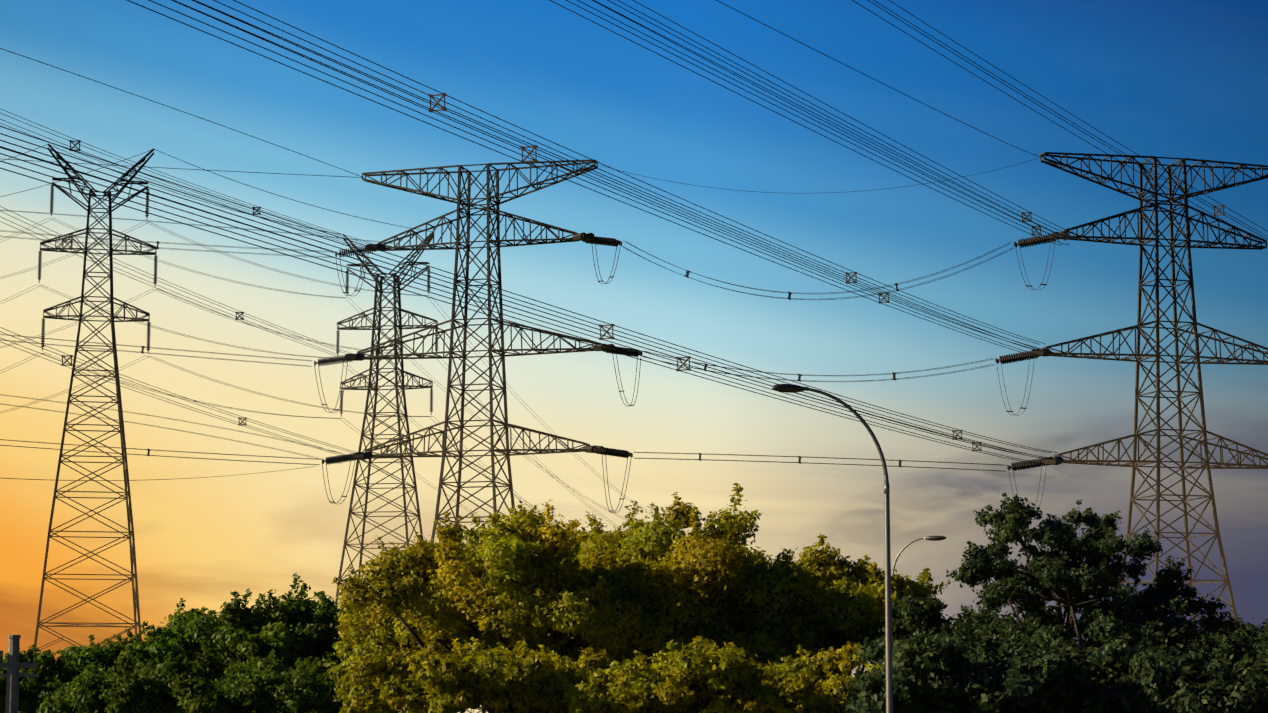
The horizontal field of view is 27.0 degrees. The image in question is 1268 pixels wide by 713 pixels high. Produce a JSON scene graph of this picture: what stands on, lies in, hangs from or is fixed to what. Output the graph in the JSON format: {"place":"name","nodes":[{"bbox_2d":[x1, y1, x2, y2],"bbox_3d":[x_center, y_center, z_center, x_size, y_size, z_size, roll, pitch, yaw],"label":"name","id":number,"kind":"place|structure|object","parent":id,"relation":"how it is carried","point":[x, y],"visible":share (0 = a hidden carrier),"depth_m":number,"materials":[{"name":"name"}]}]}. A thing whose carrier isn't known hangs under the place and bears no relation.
{"place":"outdoors","nodes":[
{"label":"outdoors","id":0,"kind":"place"},
{"bbox_2d":[0,0,1267,539],"bbox_3d":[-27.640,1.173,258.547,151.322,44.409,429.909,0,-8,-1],"label":"conductors","id":1,"kind":"object","parent":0,"point":[720,372],"visible":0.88,"depth_m":114.91,"materials":[{"name":"grey"}]},
{"bbox_2d":[38,185,1069,470],"bbox_3d":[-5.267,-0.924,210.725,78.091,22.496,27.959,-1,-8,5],"label":"insulator strings","id":2,"kind":"object","parent":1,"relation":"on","point":[1030,241],"visible":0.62,"depth_m":207.05,"materials":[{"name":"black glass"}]},
{"bbox_2d":[61,93,1224,511],"bbox_3d":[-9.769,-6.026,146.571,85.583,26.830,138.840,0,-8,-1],"label":"line fittings","id":3,"kind":"object","parent":1,"relation":"on","point":[1053,461],"visible":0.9,"depth_m":144.99,"materials":[{"name":"metal"}]},
{"bbox_2d":[0,0,1267,712],"label":"sky","id":4,"kind":"structure","parent":0,"point":[1159,78],"materials":[{"name":"blue"}]},
{"label":"ground","id":5,"kind":"structure","parent":0,"visible":0},
{"bbox_2d":[0,635,37,712],"bbox_3d":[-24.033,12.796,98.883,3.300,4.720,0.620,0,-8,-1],"label":"utility pole","id":6,"kind":"object","parent":5,"relation":"on","point":[13,665],"visible":1,"depth_m":98.94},
{"bbox_2d":[0,659,42,712],"bbox_3d":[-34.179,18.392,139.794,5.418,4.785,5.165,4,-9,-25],"label":"shrub wood","id":7,"kind":"object","parent":5,"relation":"on","point":[30,685],"visible":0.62,"depth_m":138.80,"materials":[{"name":"green plant"}]},
{"bbox_2d":[0,668,69,709],"bbox_3d":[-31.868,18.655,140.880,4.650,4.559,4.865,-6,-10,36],"label":"shrub wood","id":8,"kind":"object","parent":5,"relation":"on","point":[46,685],"visible":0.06,"depth_m":140.33,"materials":[{"name":"green plant"}]},
{"bbox_2d":[3,644,82,684],"bbox_3d":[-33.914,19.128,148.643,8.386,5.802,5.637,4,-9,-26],"label":"tree","id":9,"kind":"object","parent":5,"relation":"on","point":[51,668],"visible":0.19,"depth_m":147.43,"materials":[{"name":"green plant"}]},
{"bbox_2d":[18,673,83,712],"bbox_3d":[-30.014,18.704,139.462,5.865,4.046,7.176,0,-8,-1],"label":"shrub wood","id":10,"kind":"object","parent":5,"relation":"on","point":[46,704],"visible":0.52,"depth_m":137.48,"materials":[{"name":"green plant"}]},
{"bbox_2d":[33,143,156,669],"bbox_3d":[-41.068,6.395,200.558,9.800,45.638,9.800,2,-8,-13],"label":"suspension tower","id":11,"kind":"structure","parent":5,"relation":"on","point":[111,298],"depth_m":201.72,"materials":[{"name":"metal"}]},
{"bbox_2d":[53,659,152,712],"bbox_3d":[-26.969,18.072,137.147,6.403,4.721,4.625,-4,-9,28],"label":"shrub wood","id":12,"kind":"object","parent":5,"relation":"on","point":[89,693],"visible":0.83,"depth_m":135.84,"materials":[{"name":"green plant"}]},
{"bbox_2d":[56,625,198,675],"bbox_3d":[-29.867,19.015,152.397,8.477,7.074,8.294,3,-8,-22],"label":"tree","id":13,"kind":"object","parent":5,"relation":"on","point":[133,651],"visible":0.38,"depth_m":150.82,"materials":[{"name":"green plant"}]},
{"bbox_2d":[108,651,208,712],"bbox_3d":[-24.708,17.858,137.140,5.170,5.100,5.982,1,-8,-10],"label":"shrub wood","id":14,"kind":"object","parent":5,"relation":"on","point":[175,673],"visible":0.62,"depth_m":135.80,"materials":[{"name":"green plant"}]},
{"bbox_2d":[140,598,229,680],"bbox_3d":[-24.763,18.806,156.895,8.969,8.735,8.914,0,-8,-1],"label":"tree","id":15,"kind":"object","parent":5,"relation":"on","point":[214,662],"visible":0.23,"depth_m":154.53,"materials":[{"name":"green plant"}]},
{"bbox_2d":[127,669,244,712],"bbox_3d":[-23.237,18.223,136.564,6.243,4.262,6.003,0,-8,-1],"label":"shrub wood","id":16,"kind":"object","parent":5,"relation":"on","point":[208,700],"visible":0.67,"depth_m":135.01,"materials":[{"name":"green plant"}]},
{"bbox_2d":[205,665,279,712],"bbox_3d":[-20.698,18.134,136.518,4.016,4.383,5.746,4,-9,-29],"label":"shrub wood","id":17,"kind":"object","parent":5,"relation":"on","point":[251,688],"visible":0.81,"depth_m":135.00,"materials":[{"name":"green plant"}]},
{"bbox_2d":[182,573,344,712],"bbox_3d":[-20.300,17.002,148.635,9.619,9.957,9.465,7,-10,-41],"label":"tree","id":18,"kind":"object","parent":5,"relation":"on","point":[289,630],"visible":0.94,"depth_m":146.71,"materials":[{"name":"green plant"}]},
{"bbox_2d":[233,649,340,712],"bbox_3d":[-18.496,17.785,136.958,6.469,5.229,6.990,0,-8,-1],"label":"shrub wood","id":19,"kind":"object","parent":5,"relation":"on","point":[304,691],"visible":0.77,"depth_m":134.81,"materials":[{"name":"green plant"}]},
{"bbox_2d":[278,652,350,712],"bbox_3d":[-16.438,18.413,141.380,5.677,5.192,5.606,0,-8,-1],"label":"shrub wood","id":20,"kind":"object","parent":5,"relation":"on","point":[305,664],"visible":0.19,"depth_m":140.94,"materials":[{"name":"green plant"}]},
{"bbox_2d":[276,591,353,671],"bbox_3d":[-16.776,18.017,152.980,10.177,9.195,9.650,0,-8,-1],"label":"tree","id":21,"kind":"object","parent":5,"relation":"on","point":[326,604],"visible":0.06,"depth_m":151.47,"materials":[{"name":"green plant"}]},
{"bbox_2d":[311,663,354,712],"bbox_3d":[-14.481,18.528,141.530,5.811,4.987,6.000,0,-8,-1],"label":"shrub wood","id":22,"kind":"object","parent":5,"relation":"on","point":[334,706],"visible":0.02,"depth_m":140.04,"materials":[{"name":"green plant"}]},
{"bbox_2d":[333,636,416,712],"bbox_3d":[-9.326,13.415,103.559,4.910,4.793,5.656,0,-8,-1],"label":"shrub wood","id":23,"kind":"object","parent":5,"relation":"on","point":[372,672],"visible":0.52,"depth_m":102.06,"materials":[{"name":"green plant"}]},
{"bbox_2d":[330,232,437,710],"bbox_3d":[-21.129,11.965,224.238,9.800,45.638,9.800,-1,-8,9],"label":"suspension tower","id":24,"kind":"structure","parent":5,"relation":"on","point":[400,326],"depth_m":225.75,"materials":[{"name":"metal"}]},
{"bbox_2d":[323,597,497,712],"bbox_3d":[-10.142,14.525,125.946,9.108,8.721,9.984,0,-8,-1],"label":"tree","id":25,"kind":"object","parent":5,"relation":"on","point":[358,630],"visible":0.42,"depth_m":124.34,"materials":[{"name":"green plant"}]},
{"bbox_2d":[382,636,498,712],"bbox_3d":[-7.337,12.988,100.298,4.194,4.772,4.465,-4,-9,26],"label":"shrub wood","id":26,"kind":"object","parent":5,"relation":"on","point":[431,664],"visible":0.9,"depth_m":99.32,"materials":[{"name":"green plant"}]},
{"bbox_2d":[453,707,468,712],"bbox_3d":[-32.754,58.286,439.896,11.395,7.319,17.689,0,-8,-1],"label":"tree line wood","id":27,"kind":"object","parent":5,"relation":"on","point":[459,711],"depth_m":441.44,"materials":[{"name":"green plant"}]},
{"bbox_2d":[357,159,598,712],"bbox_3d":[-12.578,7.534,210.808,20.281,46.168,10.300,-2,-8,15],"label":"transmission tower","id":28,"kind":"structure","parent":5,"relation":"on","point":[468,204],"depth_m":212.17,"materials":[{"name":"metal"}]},
{"bbox_2d":[332,499,646,712],"bbox_3d":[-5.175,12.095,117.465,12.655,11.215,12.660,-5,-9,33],"label":"tree","id":29,"kind":"object","parent":5,"relation":"on","point":[507,585],"visible":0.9,"depth_m":115.24,"materials":[{"name":"green plant"}]},
{"bbox_2d":[404,637,591,712],"bbox_3d":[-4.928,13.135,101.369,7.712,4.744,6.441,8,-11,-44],"label":"shrub wood","id":30,"kind":"object","parent":5,"relation":"on","point":[520,671],"visible":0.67,"depth_m":99.88,"materials":[{"name":"green plant"}]},
{"bbox_2d":[481,647,613,712],"bbox_3d":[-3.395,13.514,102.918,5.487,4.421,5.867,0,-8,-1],"label":"shrub wood","id":31,"kind":"object","parent":5,"relation":"on","point":[519,703],"visible":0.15,"depth_m":101.36,"materials":[{"name":"green plant"}]},
{"bbox_2d":[556,521,634,658],"bbox_3d":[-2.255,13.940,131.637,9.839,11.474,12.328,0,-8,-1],"label":"tree","id":32,"kind":"object","parent":5,"relation":"on","point":[587,533],"depth_m":132.56,"materials":[{"name":"green plant"}]},
{"bbox_2d":[564,647,629,712],"bbox_3d":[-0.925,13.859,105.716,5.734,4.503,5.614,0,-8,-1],"label":"shrub wood","id":33,"kind":"object","parent":5,"relation":"on","point":[592,663],"visible":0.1,"depth_m":105.01,"materials":[{"name":"green plant"}]},
{"bbox_2d":[559,650,720,712],"bbox_3d":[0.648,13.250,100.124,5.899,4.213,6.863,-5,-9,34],"label":"shrub wood","id":34,"kind":"object","parent":5,"relation":"on","point":[624,686],"visible":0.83,"depth_m":98.98,"materials":[{"name":"green plant"}]},
{"bbox_2d":[567,483,861,670],"bbox_3d":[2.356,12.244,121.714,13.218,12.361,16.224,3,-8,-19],"label":"tree","id":35,"kind":"object","parent":5,"relation":"on","point":[718,587],"visible":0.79,"depth_m":117.85,"materials":[{"name":"green plant"}]},
{"bbox_2d":[639,636,795,712],"bbox_3d":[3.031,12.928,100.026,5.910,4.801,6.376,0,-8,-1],"label":"shrub wood","id":36,"kind":"object","parent":5,"relation":"on","point":[729,674],"visible":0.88,"depth_m":98.18,"materials":[{"name":"green plant"}]},
{"bbox_2d":[685,660,802,712],"bbox_3d":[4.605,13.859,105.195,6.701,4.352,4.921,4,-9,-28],"label":"shrub wood","id":37,"kind":"object","parent":5,"relation":"on","point":[773,678],"visible":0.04,"depth_m":104.18,"materials":[{"name":"green plant"}]},
{"bbox_2d":[757,641,866,711],"bbox_3d":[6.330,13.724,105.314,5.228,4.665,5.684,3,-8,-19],"label":"shrub wood","id":38,"kind":"object","parent":5,"relation":"on","point":[800,688],"visible":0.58,"depth_m":104.00,"materials":[{"name":"green plant"}]},
{"bbox_2d":[772,384,892,712],"bbox_3d":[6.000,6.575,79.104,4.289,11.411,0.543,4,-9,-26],"label":"street lamp","id":39,"kind":"object","parent":5,"relation":"on","point":[790,388],"visible":1,"depth_m":79.76,"materials":[{"name":"silver metal"}]},
{"bbox_2d":[795,663,883,712],"bbox_3d":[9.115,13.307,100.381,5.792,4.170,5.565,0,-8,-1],"label":"shrub wood","id":40,"kind":"object","parent":5,"relation":"on","point":[829,699],"visible":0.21,"depth_m":100.58,"materials":[{"name":"green plant"}]},
{"bbox_2d":[778,534,950,672],"bbox_3d":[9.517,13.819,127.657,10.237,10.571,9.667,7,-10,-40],"label":"tree","id":41,"kind":"object","parent":5,"relation":"on","point":[861,586],"visible":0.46,"depth_m":126.41,"materials":[{"name":"green plant"}]},
{"bbox_2d":[836,623,984,712],"bbox_3d":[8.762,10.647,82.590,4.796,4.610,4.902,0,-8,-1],"label":"shrub wood","id":42,"kind":"object","parent":5,"relation":"on","point":[923,681],"visible":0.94,"depth_m":81.62,"materials":[{"name":"green plant"}]},
{"bbox_2d":[891,536,945,576],"bbox_3d":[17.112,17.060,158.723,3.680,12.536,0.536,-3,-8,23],"label":"street lamp","id":43,"kind":"object","parent":5,"relation":"on","point":[934,538],"visible":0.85,"depth_m":159.37,"materials":[{"name":"silver metal"}]},
{"bbox_2d":[856,590,1022,665],"bbox_3d":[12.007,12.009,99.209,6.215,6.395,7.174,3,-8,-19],"label":"tree","id":44,"kind":"object","parent":5,"relation":"on","point":[923,616],"visible":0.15,"depth_m":98.86,"materials":[{"name":"green plant"}]},
{"bbox_2d":[843,626,1048,712],"bbox_3d":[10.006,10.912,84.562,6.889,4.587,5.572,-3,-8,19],"label":"shrub wood","id":45,"kind":"object","parent":5,"relation":"on","point":[970,654],"visible":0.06,"depth_m":84.47,"materials":[{"name":"green plant"}]},
{"bbox_2d":[950,644,1093,710],"bbox_3d":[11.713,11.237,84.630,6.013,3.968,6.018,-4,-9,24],"label":"shrub wood","id":46,"kind":"object","parent":5,"relation":"on","point":[1071,697],"visible":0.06,"depth_m":83.07,"materials":[{"name":"green plant"}]},
{"bbox_2d":[950,633,1119,712],"bbox_3d":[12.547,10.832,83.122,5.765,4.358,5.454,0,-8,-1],"label":"shrub wood","id":47,"kind":"object","parent":5,"relation":"on","point":[1046,669],"visible":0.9,"depth_m":82.04,"materials":[{"name":"green plant"}]},
{"bbox_2d":[920,493,1239,660],"bbox_3d":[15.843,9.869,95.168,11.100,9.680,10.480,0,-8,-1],"label":"tree","id":48,"kind":"object","parent":5,"relation":"on","point":[1044,576],"visible":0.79,"depth_m":93.72,"materials":[{"name":"green plant"}]},
{"bbox_2d":[1059,642,1131,702],"bbox_3d":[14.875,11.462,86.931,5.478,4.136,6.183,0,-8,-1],"label":"shrub wood","id":49,"kind":"object","parent":5,"relation":"on","point":[1117,678],"visible":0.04,"depth_m":85.05,"materials":[{"name":"green plant"}]},
{"bbox_2d":[1079,628,1172,702],"bbox_3d":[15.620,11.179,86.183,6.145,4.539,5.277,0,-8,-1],"label":"shrub wood","id":50,"kind":"object","parent":5,"relation":"on","point":[1115,656],"visible":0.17,"depth_m":84.89,"materials":[{"name":"green plant"}]},
{"bbox_2d":[1040,152,1267,632],"bbox_3d":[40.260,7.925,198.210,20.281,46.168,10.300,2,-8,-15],"label":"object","id":51,"kind":"object","parent":5,"relation":"on","point":[1141,239],"visible":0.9,"depth_m":199.38,"materials":[{"name":"metal"}]},
{"bbox_2d":[1097,647,1267,712],"bbox_3d":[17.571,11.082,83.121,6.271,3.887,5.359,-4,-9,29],"label":"shrub wood","id":52,"kind":"object","parent":5,"relation":"on","point":[1211,695],"visible":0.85,"depth_m":81.63,"materials":[{"name":"green plant"}]},
{"bbox_2d":[1125,642,1267,712],"bbox_3d":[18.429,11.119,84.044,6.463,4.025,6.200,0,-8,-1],"label":"shrub wood","id":53,"kind":"object","parent":5,"relation":"on","point":[1246,666],"visible":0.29,"depth_m":82.24,"materials":[{"name":"green plant"}]},
{"bbox_2d":[1187,614,1267,668],"bbox_3d":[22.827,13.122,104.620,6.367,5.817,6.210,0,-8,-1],"label":"tree","id":54,"kind":"object","parent":5,"relation":"on","point":[1245,639],"visible":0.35,"depth_m":102.83,"materials":[{"name":"green plant"}]},
{"bbox_2d":[1209,652,1267,668],"bbox_3d":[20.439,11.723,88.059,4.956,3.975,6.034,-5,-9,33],"label":"shrub wood","id":55,"kind":"object","parent":5,"relation":"on","point":[1266,656],"depth_m":87.18,"materials":[{"name":"green plant"}]}
]}

